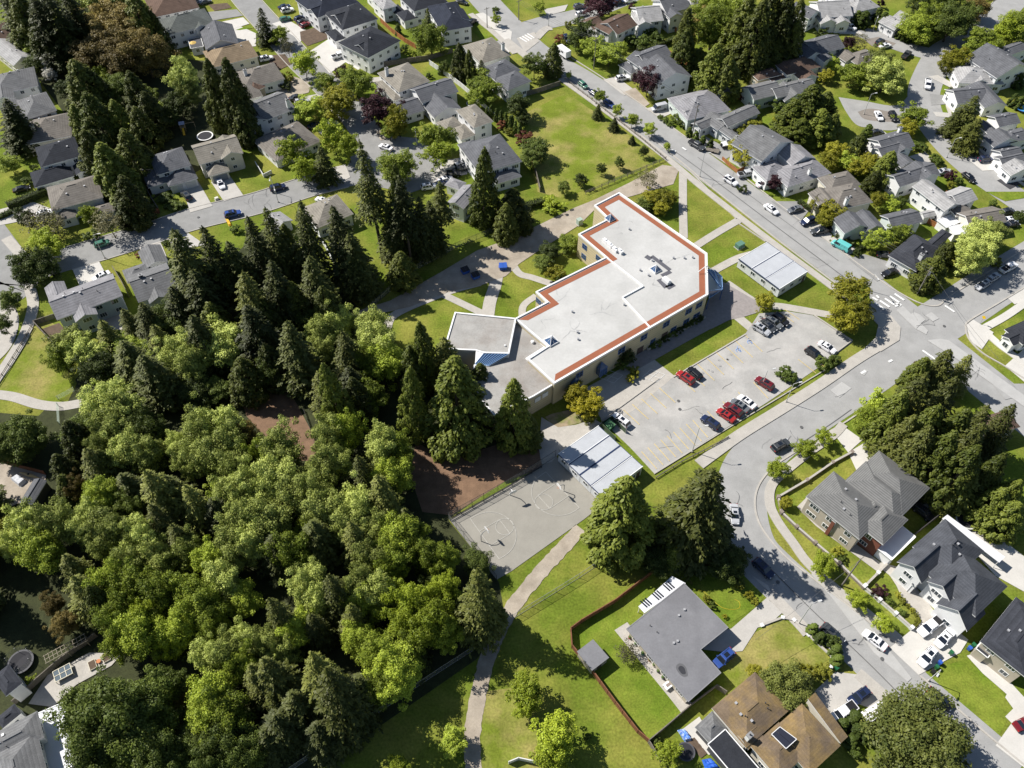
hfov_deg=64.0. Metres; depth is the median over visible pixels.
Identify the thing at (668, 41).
hedge
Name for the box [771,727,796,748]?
solar panel
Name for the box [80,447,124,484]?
conifer tree
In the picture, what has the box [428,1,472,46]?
house
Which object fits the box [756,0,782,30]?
conifer tree
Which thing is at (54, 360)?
broadleaf tree
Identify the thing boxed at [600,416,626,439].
bin enclosure
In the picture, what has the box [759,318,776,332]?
car
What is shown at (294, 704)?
conifer tree
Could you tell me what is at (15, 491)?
yard paving
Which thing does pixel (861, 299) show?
broadleaf tree
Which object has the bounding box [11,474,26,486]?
car cover
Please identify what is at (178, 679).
broadleaf tree
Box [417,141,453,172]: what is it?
broadleaf tree
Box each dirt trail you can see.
[231,367,315,460]
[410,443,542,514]
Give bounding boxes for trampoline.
[4,648,33,673]
[197,131,212,140]
[678,742,694,761]
[955,514,974,529]
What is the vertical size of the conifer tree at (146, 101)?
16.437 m
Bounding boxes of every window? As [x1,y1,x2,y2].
[63,316,72,321]
[82,316,93,322]
[99,312,107,317]
[110,298,118,304]
[452,204,459,210]
[510,179,517,184]
[570,377,581,386]
[576,371,582,377]
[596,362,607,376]
[618,346,624,354]
[640,333,647,341]
[662,320,669,328]
[685,307,691,315]
[695,301,702,309]
[805,509,815,518]
[809,503,819,512]
[821,522,831,532]
[825,516,835,525]
[838,536,847,544]
[843,530,850,537]
[858,539,867,546]
[864,533,872,540]
[898,577,906,584]
[902,269,909,275]
[903,570,912,578]
[926,595,935,603]
[930,587,942,598]
[942,618,950,626]
[986,648,994,655]
[998,668,1008,676]
[1001,341,1008,348]
[1005,663,1015,672]
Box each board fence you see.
[4,461,45,474]
[11,633,97,703]
[32,314,55,339]
[255,162,271,176]
[365,48,452,71]
[380,18,415,48]
[429,60,495,116]
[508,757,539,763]
[526,81,559,95]
[534,168,539,189]
[570,569,653,741]
[648,684,726,741]
[648,740,660,761]
[722,157,744,172]
[914,511,944,534]
[927,218,936,226]
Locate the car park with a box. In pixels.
[601,311,851,472]
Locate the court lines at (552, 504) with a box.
[531,472,576,515]
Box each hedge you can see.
[0,209,13,219]
[5,188,47,209]
[162,201,186,209]
[517,197,544,214]
[636,35,676,50]
[797,198,811,211]
[835,234,855,246]
[853,244,865,253]
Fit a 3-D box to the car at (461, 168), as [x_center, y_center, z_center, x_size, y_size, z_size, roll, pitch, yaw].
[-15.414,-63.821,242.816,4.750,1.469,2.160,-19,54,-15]
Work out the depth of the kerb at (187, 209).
232.17 m
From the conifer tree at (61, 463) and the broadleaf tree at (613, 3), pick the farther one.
the broadleaf tree at (613, 3)
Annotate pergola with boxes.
[43,633,90,664]
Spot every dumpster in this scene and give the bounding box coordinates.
[460,265,469,274]
[470,270,479,279]
[498,262,507,269]
[604,419,615,430]
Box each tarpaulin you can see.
[677,729,690,741]
[702,758,719,767]
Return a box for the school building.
[516,192,722,403]
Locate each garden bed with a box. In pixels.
[42,323,62,338]
[208,3,231,10]
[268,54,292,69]
[300,28,328,45]
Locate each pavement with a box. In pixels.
[0,284,38,382]
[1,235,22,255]
[468,13,517,53]
[505,38,532,58]
[533,26,552,38]
[558,77,848,301]
[695,336,894,468]
[765,422,901,642]
[768,592,811,635]
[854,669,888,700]
[865,310,900,351]
[945,104,1023,185]
[967,320,992,348]
[978,299,1023,331]
[983,331,1023,365]
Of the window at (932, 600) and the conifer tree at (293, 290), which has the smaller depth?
the window at (932, 600)
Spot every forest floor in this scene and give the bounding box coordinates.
[0,228,536,767]
[2,0,242,206]
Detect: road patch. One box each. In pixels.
[812,574,910,681]
[831,382,850,397]
[897,306,927,333]
[907,312,924,322]
[925,312,938,320]
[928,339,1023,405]
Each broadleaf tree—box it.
[0,155,23,173]
[0,286,22,315]
[0,314,13,334]
[0,408,57,467]
[0,423,22,464]
[0,503,37,548]
[0,514,9,531]
[0,522,24,562]
[5,245,62,289]
[8,525,70,574]
[11,207,38,229]
[15,495,80,547]
[19,200,64,235]
[20,54,45,74]
[23,41,33,53]
[24,226,62,261]
[38,589,65,616]
[39,342,76,373]
[40,214,68,237]
[40,322,88,373]
[41,67,57,81]
[41,664,120,740]
[42,610,79,645]
[51,677,171,765]
[52,78,77,98]
[52,503,86,551]
[54,0,105,14]
[57,413,100,451]
[58,330,109,369]
[61,722,124,767]
[62,467,86,501]
[63,495,110,545]
[65,25,126,71]
[70,350,122,386]
[73,0,113,38]
[75,373,132,418]
[75,517,124,563]
[76,205,103,223]
[79,474,121,514]
[81,0,124,13]
[81,426,111,452]
[81,554,127,599]
[82,503,144,555]
[84,405,135,444]
[87,208,124,237]
[89,1,151,44]
[89,588,141,650]
[90,64,112,81]
[97,610,133,666]
[98,387,147,427]
[99,425,155,475]
[100,25,147,85]
[103,71,129,107]
[103,543,147,572]
[103,611,166,662]
[104,335,150,358]
[104,694,178,767]
[106,555,163,604]
[109,664,187,723]
[113,484,147,520]
[114,397,163,428]
[115,16,182,77]
[115,595,165,646]
[117,512,167,552]
[122,428,167,472]
[128,415,168,446]
[128,569,184,618]
[131,720,187,767]
[132,363,169,397]
[142,328,173,356]
[142,539,185,575]
[145,86,159,102]
[146,325,189,372]
[146,663,194,706]
[150,298,188,335]
[151,624,184,661]
[153,607,204,656]
[154,97,184,127]
[157,630,185,660]
[160,55,203,103]
[161,571,211,606]
[163,90,195,119]
[163,429,186,460]
[165,439,208,482]
[166,597,201,641]
[168,722,203,757]
[169,370,218,412]
[170,327,212,382]
[171,523,203,572]
[171,687,188,715]
[172,78,202,109]
[175,735,230,767]
[178,577,231,624]
[180,390,216,442]
[181,421,219,479]
[182,693,221,744]
[184,330,216,376]
[184,666,235,725]
[187,534,235,578]
[187,631,232,675]
[190,720,246,767]
[191,590,236,641]
[194,403,244,441]
[199,415,247,483]
[200,374,230,403]
[200,557,252,598]
[200,684,258,745]
[202,476,223,500]
[206,312,245,367]
[206,471,249,503]
[208,623,253,679]
[209,525,259,571]
[211,492,253,530]
[216,435,255,479]
[217,638,260,690]
[221,577,265,619]
[228,454,259,495]
[228,615,258,652]
[232,416,263,446]
[233,514,265,566]
[235,622,280,659]
[239,473,281,507]
[240,435,279,461]
[243,496,293,545]
[248,452,299,501]
[255,356,288,392]
[255,413,304,468]
[255,529,315,577]
[256,631,302,663]
[268,25,289,45]
[269,632,305,663]
[273,134,312,166]
[273,466,327,518]
[274,604,316,648]
[278,556,327,611]
[279,38,294,55]
[288,48,319,78]
[289,156,318,183]
[291,512,304,533]
[292,94,318,121]
[293,299,315,340]
[293,574,334,618]
[294,514,309,530]
[296,442,343,487]
[299,468,333,499]
[300,487,345,529]
[302,321,336,368]
[305,299,346,344]
[305,411,350,451]
[306,95,326,116]
[308,72,338,92]
[312,117,348,154]
[317,82,358,119]
[322,302,356,345]
[322,443,354,482]
[323,81,337,97]
[323,477,351,501]
[327,503,365,542]
[328,406,368,455]
[333,132,358,163]
[334,64,347,79]
[336,64,373,97]
[338,470,375,527]
[338,580,379,625]
[339,612,367,659]
[340,581,366,615]
[342,561,372,593]
[344,339,384,378]
[348,622,394,669]
[350,537,385,573]
[351,304,394,342]
[351,369,389,418]
[352,567,396,625]
[355,320,395,353]
[357,506,391,543]
[359,86,405,127]
[360,447,377,470]
[360,636,418,678]
[363,665,403,711]
[364,418,397,467]
[365,334,406,391]
[366,453,415,493]
[371,472,406,500]
[372,534,414,579]
[373,511,414,565]
[375,147,420,182]
[375,576,404,611]
[376,602,419,641]
[376,655,423,711]
[378,581,437,622]
[379,358,403,385]
[380,124,395,137]
[383,116,401,138]
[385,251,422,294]
[387,103,408,136]
[387,427,414,471]
[387,753,411,767]
[389,509,431,557]
[392,628,427,679]
[396,596,455,649]
[403,538,447,577]
[407,19,448,55]
[407,571,436,598]
[411,121,438,146]
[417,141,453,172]
[425,569,464,602]
[429,540,461,576]
[432,601,464,655]
[434,125,458,146]
[438,723,467,758]
[440,60,449,71]
[450,598,473,628]
[462,541,496,577]
[464,87,485,105]
[466,67,502,101]
[490,12,500,22]
[504,667,544,708]
[506,91,531,119]
[511,695,539,718]
[514,110,529,125]
[518,136,553,163]
[520,148,539,169]
[521,51,547,78]
[528,708,578,761]
[528,735,569,767]
[532,0,546,12]
[532,254,552,271]
[539,240,560,262]
[558,180,570,194]
[559,233,577,252]
[562,379,591,408]
[566,70,571,79]
[567,27,584,50]
[567,391,585,414]
[570,16,596,41]
[573,173,589,185]
[576,386,604,418]
[579,34,609,59]
[581,408,598,425]
[582,0,613,16]
[591,88,607,100]
[593,41,627,66]
[596,163,607,172]
[609,0,619,8]
[612,103,622,116]
[613,638,639,664]
[614,156,624,168]
[615,42,629,61]
[619,348,636,363]
[623,113,642,126]
[632,69,640,87]
[634,64,661,97]
[634,168,658,187]
[634,196,652,210]
[637,544,672,578]
[638,145,649,156]
[641,186,659,203]
[642,122,657,134]
[644,202,652,211]
[650,738,683,767]
[651,198,670,214]
[654,188,679,206]
[663,142,670,150]
[688,3,733,49]
[689,0,719,15]
[693,5,705,37]
[703,0,756,22]
[703,541,752,586]
[722,14,757,54]
[727,139,752,166]
[745,663,761,675]
[753,290,774,312]
[758,657,816,720]
[760,173,782,190]
[766,456,791,478]
[779,495,792,509]
[789,438,819,460]
[809,196,820,209]
[810,549,838,582]
[815,209,833,226]
[815,426,835,449]
[817,150,840,169]
[818,68,834,82]
[819,198,847,222]
[824,140,850,157]
[825,53,840,69]
[826,271,872,304]
[826,301,860,334]
[836,62,866,87]
[837,150,861,170]
[841,37,855,49]
[844,588,872,614]
[846,296,875,325]
[847,157,871,177]
[847,283,874,306]
[850,33,868,49]
[851,401,882,433]
[854,76,868,88]
[856,229,885,249]
[858,679,977,767]
[859,387,887,409]
[860,151,882,168]
[862,54,906,94]
[863,42,895,67]
[868,228,895,247]
[870,191,887,209]
[871,416,896,437]
[871,611,894,633]
[878,224,907,242]
[882,194,900,212]
[890,100,934,126]
[894,1,938,42]
[898,116,918,138]
[898,224,914,238]
[905,0,931,14]
[912,35,931,44]
[917,0,954,36]
[926,0,984,41]
[931,0,961,12]
[937,44,973,66]
[937,56,959,74]
[953,234,998,275]
[955,39,983,59]
[956,217,1003,259]
[959,0,981,24]
[961,26,1003,47]
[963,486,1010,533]
[966,0,994,20]
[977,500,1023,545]
[980,210,1012,248]
[982,34,1004,47]
[993,10,1023,45]
[1000,10,1023,43]
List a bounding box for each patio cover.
[38,704,73,767]
[638,576,685,614]
[707,729,758,767]
[874,526,915,563]
[934,214,959,230]
[947,224,965,241]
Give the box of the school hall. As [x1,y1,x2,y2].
[447,312,551,429]
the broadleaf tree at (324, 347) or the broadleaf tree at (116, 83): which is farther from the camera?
the broadleaf tree at (116, 83)
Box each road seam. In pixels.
[651,134,843,276]
[699,158,836,259]
[774,572,894,689]
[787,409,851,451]
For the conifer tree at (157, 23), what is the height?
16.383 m
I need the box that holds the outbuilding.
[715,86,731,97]
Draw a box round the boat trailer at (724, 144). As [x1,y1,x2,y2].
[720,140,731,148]
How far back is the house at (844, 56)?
277.04 m
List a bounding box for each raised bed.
[87,659,97,670]
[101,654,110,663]
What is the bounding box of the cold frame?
[52,663,74,683]
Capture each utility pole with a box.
[692,105,699,134]
[841,557,863,585]
[917,268,931,294]
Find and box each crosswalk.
[519,33,534,41]
[874,293,904,309]
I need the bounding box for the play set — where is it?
[178,121,195,134]
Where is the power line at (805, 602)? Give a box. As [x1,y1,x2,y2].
[758,563,855,637]
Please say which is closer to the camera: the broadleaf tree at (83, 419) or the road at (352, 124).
the broadleaf tree at (83, 419)
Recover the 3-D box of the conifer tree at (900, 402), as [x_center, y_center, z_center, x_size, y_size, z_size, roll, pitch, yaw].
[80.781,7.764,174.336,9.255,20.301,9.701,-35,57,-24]
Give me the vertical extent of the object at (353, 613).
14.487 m
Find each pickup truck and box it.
[330,51,341,59]
[688,138,705,150]
[736,169,752,178]
[831,699,858,720]
[901,50,911,58]
[916,615,944,637]
[924,78,931,89]
[998,261,1018,273]
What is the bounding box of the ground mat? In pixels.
[687,737,706,757]
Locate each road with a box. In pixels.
[0,225,35,298]
[0,294,18,358]
[48,166,359,275]
[232,0,380,144]
[347,136,441,192]
[469,0,1023,435]
[497,0,637,44]
[719,321,1021,767]
[839,89,928,129]
[853,28,940,60]
[898,241,1023,349]
[907,0,1023,212]
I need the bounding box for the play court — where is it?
[449,457,596,578]
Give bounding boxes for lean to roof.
[941,515,1004,566]
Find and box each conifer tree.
[0,0,33,41]
[0,98,39,157]
[0,484,14,517]
[0,586,6,610]
[3,114,39,159]
[6,0,40,51]
[27,0,69,72]
[28,10,64,73]
[39,0,99,75]
[49,453,85,487]
[56,473,89,507]
[59,0,99,65]
[59,553,97,597]
[60,420,92,464]
[63,59,111,117]
[67,104,100,143]
[67,573,100,630]
[74,424,89,454]
[76,129,107,177]
[79,91,122,149]
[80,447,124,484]
[83,585,122,630]
[85,69,122,113]
[91,142,147,209]
[96,449,136,480]
[97,319,124,355]
[103,159,148,208]
[107,99,139,143]
[107,340,155,397]
[112,174,157,232]
[115,128,153,185]
[115,204,141,231]
[115,472,147,515]
[118,309,140,338]
[123,70,167,128]
[124,0,171,65]
[129,106,164,153]
[133,354,186,416]
[134,302,160,349]
[137,144,154,169]
[138,91,173,142]
[140,469,189,525]
[145,503,184,542]
[147,10,176,57]
[147,446,175,475]
[148,324,176,369]
[158,472,205,519]
[162,286,197,341]
[165,228,232,316]
[166,523,201,573]
[168,546,189,577]
[179,484,214,541]
[182,269,240,323]
[184,314,230,376]
[198,225,237,296]
[199,301,239,328]
[201,58,232,133]
[204,495,226,537]
[205,83,227,133]
[205,259,246,323]
[217,722,267,767]
[219,57,257,138]
[222,241,263,298]
[228,356,270,409]
[232,103,263,150]
[234,270,281,330]
[234,304,286,385]
[243,216,291,295]
[243,662,285,717]
[254,8,277,48]
[254,655,305,714]
[254,724,298,767]
[255,344,288,394]
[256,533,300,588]
[257,706,306,763]
[259,299,285,336]
[260,206,302,289]
[263,259,302,337]
[266,597,307,650]
[275,320,322,401]
[277,688,320,749]
[279,223,303,283]
[282,281,311,334]
[291,200,335,290]
[298,255,341,308]
[299,518,344,573]
[301,650,350,718]
[301,714,353,767]
[302,612,339,654]
[308,370,334,420]
[310,146,343,189]
[312,665,383,760]
[314,285,356,347]
[317,363,361,431]
[322,573,348,634]
[324,205,374,292]
[329,701,378,748]
[331,330,372,382]
[337,232,385,303]
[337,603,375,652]
[338,366,375,388]
[339,521,367,571]
[342,376,379,429]
[343,256,379,306]
[350,455,375,490]
[351,672,382,714]
[353,139,395,260]
[367,474,404,519]
[376,201,408,266]
[385,173,425,261]
[387,163,412,254]
[396,365,431,445]
[398,507,424,538]
[399,344,432,400]
[404,196,442,264]
[411,321,440,395]
[415,647,433,684]
[417,354,495,463]
[424,7,432,25]
[425,200,450,257]
[427,336,469,398]
[429,180,456,236]
[436,370,480,412]
[449,42,469,83]
[451,391,494,447]
[454,567,508,657]
[462,49,477,84]
[467,146,500,231]
[471,363,488,381]
[473,596,508,640]
[476,60,485,78]
[491,203,521,247]
[492,377,535,457]
[493,187,534,234]
[511,415,544,454]
[518,210,533,236]
[541,43,564,80]
[579,475,655,574]
[584,512,626,549]
[591,104,604,120]
[607,117,620,132]
[627,136,635,146]
[648,467,735,584]
[650,498,690,548]
[661,547,684,576]
[665,482,693,523]
[670,28,695,78]
[672,7,696,54]
[672,527,714,580]
[681,504,735,570]
[687,47,706,80]
[690,43,729,91]
[707,55,743,106]
[716,0,757,65]
[729,0,771,81]
[743,19,777,70]
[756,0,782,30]
[766,38,784,69]
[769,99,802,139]
[770,0,796,57]
[770,12,792,64]
[780,20,802,60]
[780,118,814,150]
[782,84,826,134]
[788,0,806,52]
[794,108,835,151]
[803,91,839,128]
[822,113,841,141]
[846,132,868,156]
[859,389,909,453]
[860,170,882,196]
[865,150,899,190]
[866,414,918,461]
[868,371,930,445]
[889,424,937,481]
[895,356,930,393]
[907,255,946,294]
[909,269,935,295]
[909,349,954,399]
[909,403,943,441]
[909,429,958,500]
[913,375,959,436]
[918,444,981,513]
[926,422,986,480]
[928,473,980,520]
[930,408,972,442]
[933,241,955,271]
[935,108,963,139]
[940,95,980,138]
[946,354,972,399]
[947,118,983,158]
[959,404,991,443]
[969,467,1002,508]
[974,452,1007,502]
[975,403,1017,461]
[987,479,1023,509]
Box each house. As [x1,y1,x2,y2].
[0,22,10,38]
[0,38,30,70]
[0,67,41,107]
[0,664,31,728]
[0,711,48,767]
[4,92,56,119]
[25,113,72,155]
[30,137,88,189]
[44,273,127,332]
[47,175,115,227]
[122,244,176,310]
[142,147,198,194]
[145,0,198,18]
[159,8,212,49]
[188,20,238,55]
[191,134,245,182]
[203,40,258,74]
[237,62,284,100]
[242,92,295,134]
[252,82,265,96]
[255,121,320,167]
[265,211,292,231]
[295,0,359,31]
[304,194,353,237]
[325,2,377,48]
[338,26,400,73]
[367,0,396,22]
[375,62,429,102]
[393,0,447,28]
[394,78,460,124]
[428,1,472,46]
[436,104,493,143]
[445,178,478,221]
[457,134,521,190]
[463,37,510,69]
[484,59,531,101]
[580,13,637,44]
[618,45,670,80]
[626,583,728,702]
[630,5,663,37]
[639,53,691,99]
[651,0,689,32]
[667,88,730,129]
[688,0,698,19]
[691,105,759,141]
[712,672,847,767]
[729,125,792,170]
[740,78,814,108]
[749,67,780,84]
[751,143,830,196]
[768,55,820,83]
[795,1,818,30]
[798,34,844,72]
[801,451,929,555]
[807,183,872,215]
[809,0,852,32]
[815,171,860,188]
[832,208,923,240]
[835,48,873,68]
[850,0,879,21]
[865,126,914,158]
[877,10,906,37]
[884,153,939,197]
[885,229,951,278]
[890,519,1007,636]
[908,179,977,221]
[942,81,1006,116]
[947,65,1004,92]
[950,205,1006,229]
[964,43,1023,89]
[970,597,1023,682]
[979,112,1020,141]
[979,128,1023,172]
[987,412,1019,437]
[997,158,1023,183]
[998,321,1023,352]
[1000,41,1023,60]
[1008,127,1023,149]
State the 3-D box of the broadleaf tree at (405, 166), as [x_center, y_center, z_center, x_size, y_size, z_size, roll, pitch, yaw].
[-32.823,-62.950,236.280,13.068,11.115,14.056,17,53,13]
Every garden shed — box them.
[19,478,51,508]
[577,640,608,673]
[920,210,936,223]
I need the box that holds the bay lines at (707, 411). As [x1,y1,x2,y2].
[624,309,823,468]
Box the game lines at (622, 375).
[601,370,664,382]
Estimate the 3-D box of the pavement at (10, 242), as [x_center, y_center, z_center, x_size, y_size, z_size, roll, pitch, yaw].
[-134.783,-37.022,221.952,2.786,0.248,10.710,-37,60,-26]
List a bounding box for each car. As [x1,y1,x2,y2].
[12,185,30,193]
[35,209,52,217]
[92,270,110,279]
[93,239,110,248]
[180,190,192,201]
[198,0,211,4]
[215,178,225,189]
[224,209,241,218]
[259,54,273,61]
[269,183,286,191]
[277,3,290,9]
[279,16,290,21]
[280,6,293,13]
[288,94,300,100]
[293,15,304,21]
[294,98,308,103]
[296,18,308,24]
[299,21,310,27]
[306,122,321,129]
[314,196,324,201]
[378,143,393,151]
[420,182,435,190]
[434,179,448,185]
[437,175,452,180]
[445,170,460,177]
[452,165,467,171]
[453,160,464,166]
[456,0,467,5]
[470,18,476,25]
[562,33,569,42]
[573,2,584,9]
[575,10,587,16]
[578,80,588,88]
[588,89,597,96]
[602,98,614,107]
[611,412,630,428]
[614,0,624,5]
[615,74,629,81]
[624,0,635,3]
[676,370,695,385]
[686,366,703,380]
[700,414,720,430]
[712,647,736,668]
[716,407,736,422]
[723,174,738,185]
[723,402,743,417]
[729,503,740,524]
[730,398,750,413]
[737,394,757,409]
[751,321,770,336]
[751,557,774,579]
[754,376,774,390]
[755,181,761,187]
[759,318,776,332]
[763,203,778,214]
[764,315,782,329]
[770,438,790,452]
[772,311,789,326]
[787,205,803,213]
[800,215,815,225]
[804,345,823,360]
[810,226,827,235]
[817,340,836,354]
[819,622,845,643]
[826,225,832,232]
[846,685,872,705]
[848,23,856,30]
[861,629,888,651]
[872,129,884,136]
[874,111,883,120]
[875,38,885,44]
[876,250,890,257]
[878,42,891,47]
[880,268,898,277]
[888,110,898,121]
[911,502,934,521]
[916,645,938,668]
[929,686,952,711]
[933,627,955,648]
[938,168,950,175]
[961,171,976,182]
[974,278,991,290]
[977,155,992,162]
[985,272,1000,283]
[1002,207,1015,215]
[1003,220,1020,227]
[1005,216,1018,221]
[1011,717,1023,731]
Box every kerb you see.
[66,167,339,246]
[72,186,348,269]
[231,0,331,110]
[262,0,363,105]
[567,77,834,282]
[571,57,1023,306]
[601,378,659,420]
[654,370,824,474]
[673,334,745,377]
[690,171,735,218]
[738,222,765,241]
[754,416,897,643]
[814,315,852,354]
[919,675,1023,764]
[965,287,1023,378]
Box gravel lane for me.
[358,165,677,314]
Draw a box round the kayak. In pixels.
[19,472,38,477]
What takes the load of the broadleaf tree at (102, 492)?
on the forest floor at (24, 620)
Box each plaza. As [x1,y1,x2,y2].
[539,417,600,463]
[587,360,673,421]
[702,282,759,328]
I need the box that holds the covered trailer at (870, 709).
[861,702,882,721]
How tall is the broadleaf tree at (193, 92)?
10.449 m
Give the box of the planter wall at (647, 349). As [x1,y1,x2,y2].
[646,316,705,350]
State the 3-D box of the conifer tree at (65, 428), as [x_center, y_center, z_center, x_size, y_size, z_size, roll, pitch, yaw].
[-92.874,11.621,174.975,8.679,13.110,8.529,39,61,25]
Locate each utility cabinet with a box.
[575,217,582,226]
[734,240,744,250]
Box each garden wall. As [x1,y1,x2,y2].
[760,615,832,668]
[776,449,863,589]
[862,584,914,630]
[864,561,890,585]
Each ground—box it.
[0,0,1023,767]
[546,410,596,426]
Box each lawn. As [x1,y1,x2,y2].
[0,314,76,401]
[237,25,253,29]
[474,27,497,40]
[480,688,575,767]
[523,93,663,197]
[572,573,703,738]
[701,570,763,624]
[712,619,827,704]
[926,658,1011,734]
[988,192,1023,200]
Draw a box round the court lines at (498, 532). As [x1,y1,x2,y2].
[470,512,515,557]
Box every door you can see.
[172,185,183,192]
[185,181,196,188]
[213,173,228,182]
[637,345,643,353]
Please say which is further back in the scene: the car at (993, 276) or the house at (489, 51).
the house at (489, 51)
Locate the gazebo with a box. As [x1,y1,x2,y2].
[694,711,727,745]
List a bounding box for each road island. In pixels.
[858,109,900,121]
[864,37,895,47]
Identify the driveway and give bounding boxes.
[0,202,50,224]
[73,262,103,284]
[104,314,121,329]
[139,241,168,263]
[171,233,200,246]
[186,180,211,211]
[207,9,242,19]
[211,177,242,200]
[223,17,248,27]
[234,26,255,45]
[272,20,304,41]
[276,77,310,96]
[311,40,359,72]
[333,164,349,183]
[371,77,379,82]
[376,129,390,139]
[431,158,466,181]
[476,13,511,38]
[517,32,538,51]
[545,5,566,14]
[604,77,632,94]
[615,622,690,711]
[623,88,649,105]
[645,107,670,116]
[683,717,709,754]
[690,136,730,160]
[703,597,770,651]
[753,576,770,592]
[758,601,780,626]
[772,201,807,221]
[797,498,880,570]
[808,222,831,240]
[813,672,880,712]
[829,237,854,254]
[837,428,861,451]
[839,29,862,33]
[848,442,931,511]
[849,254,887,280]
[872,560,932,625]
[890,623,967,674]
[909,152,932,161]
[928,75,953,87]
[930,94,945,104]
[934,112,949,116]
[943,512,1023,590]
[967,655,1023,766]
[969,158,992,170]
[991,6,1010,27]
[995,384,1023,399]
[997,179,1023,188]
[1005,349,1023,380]
[1008,289,1023,303]
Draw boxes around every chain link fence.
[290,647,473,767]
[321,212,528,361]
[448,450,555,580]
[507,563,595,620]
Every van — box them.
[557,44,570,58]
[651,101,667,111]
[831,239,851,252]
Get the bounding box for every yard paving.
[0,462,45,506]
[29,653,117,706]
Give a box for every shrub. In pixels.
[20,177,32,185]
[24,673,36,684]
[29,164,39,170]
[80,228,97,239]
[156,192,174,203]
[161,239,171,246]
[168,200,183,210]
[229,224,241,233]
[279,82,290,90]
[281,71,293,82]
[394,24,401,35]
[400,44,408,51]
[407,49,416,56]
[437,64,442,74]
[489,104,493,117]
[492,6,499,12]
[493,108,498,121]
[496,120,505,128]
[498,110,502,123]
[503,112,507,126]
[503,127,514,134]
[507,115,512,128]
[513,120,517,134]
[514,129,532,143]
[517,123,522,137]
[542,196,568,213]
[543,194,554,206]
[543,264,565,279]
[554,34,563,42]
[562,247,571,256]
[564,21,571,28]
[582,733,590,740]
[615,359,629,370]
[624,34,637,48]
[625,374,634,383]
[628,366,639,377]
[634,33,651,46]
[643,27,657,35]
[647,30,664,42]
[648,343,655,349]
[651,735,660,745]
[653,339,662,347]
[661,334,669,342]
[662,116,668,123]
[666,120,674,126]
[668,330,677,337]
[670,113,680,122]
[675,327,683,333]
[677,120,684,127]
[681,322,690,327]
[685,127,692,137]
[689,318,697,325]
[692,131,698,140]
[696,314,703,322]
[699,135,705,145]
[702,593,710,602]
[706,139,713,147]
[709,601,715,608]
[728,95,735,102]
[733,124,749,136]
[734,582,745,590]
[736,184,746,192]
[744,119,762,127]
[744,590,753,599]
[751,597,758,606]
[756,114,762,124]
[768,98,786,111]
[774,365,797,379]
[784,372,797,385]
[795,662,817,686]
[805,623,818,636]
[812,631,826,645]
[813,28,828,36]
[814,662,832,681]
[815,355,832,372]
[822,633,838,646]
[826,643,843,654]
[827,355,841,364]
[827,635,841,646]
[829,654,844,668]
[830,546,843,555]
[836,554,846,563]
[837,718,850,732]
[842,734,858,749]
[845,708,862,724]
[847,721,864,740]
[847,746,862,758]
[850,10,861,26]
[853,10,870,30]
[853,249,861,257]
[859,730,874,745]
[861,124,873,140]
[871,8,882,22]
[871,583,888,598]
[875,12,888,27]
[877,0,885,7]
[885,597,894,606]
[893,196,908,207]
[894,30,901,39]
[895,591,901,598]
[898,608,907,617]
[899,33,906,42]
[899,596,906,604]
[905,37,911,43]
[912,139,919,150]
[914,616,920,623]
[915,141,928,152]
[928,153,938,161]
[933,155,944,165]
[944,170,957,179]
[946,181,956,188]
[954,177,964,184]
[988,199,997,207]
[989,257,1002,267]
[1006,93,1019,108]
[1010,73,1023,89]
[1013,96,1023,110]
[1013,210,1023,221]
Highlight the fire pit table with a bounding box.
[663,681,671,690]
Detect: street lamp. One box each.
[691,425,708,452]
[798,599,821,623]
[927,669,940,681]
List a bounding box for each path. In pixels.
[0,390,81,410]
[386,285,480,327]
[442,293,481,313]
[464,525,583,767]
[482,277,502,315]
[512,265,552,284]
[519,294,535,315]
[629,307,733,368]
[679,172,687,237]
[694,218,740,247]
[711,251,749,271]
[726,281,832,317]
[735,317,751,329]
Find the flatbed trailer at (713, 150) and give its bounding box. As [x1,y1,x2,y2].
[706,146,719,153]
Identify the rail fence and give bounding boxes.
[0,325,32,377]
[450,465,541,520]
[565,79,665,157]
[585,156,666,194]
[656,436,728,477]
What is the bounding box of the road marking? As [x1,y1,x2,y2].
[670,147,954,373]
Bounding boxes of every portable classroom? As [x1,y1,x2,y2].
[558,425,642,498]
[737,242,807,296]

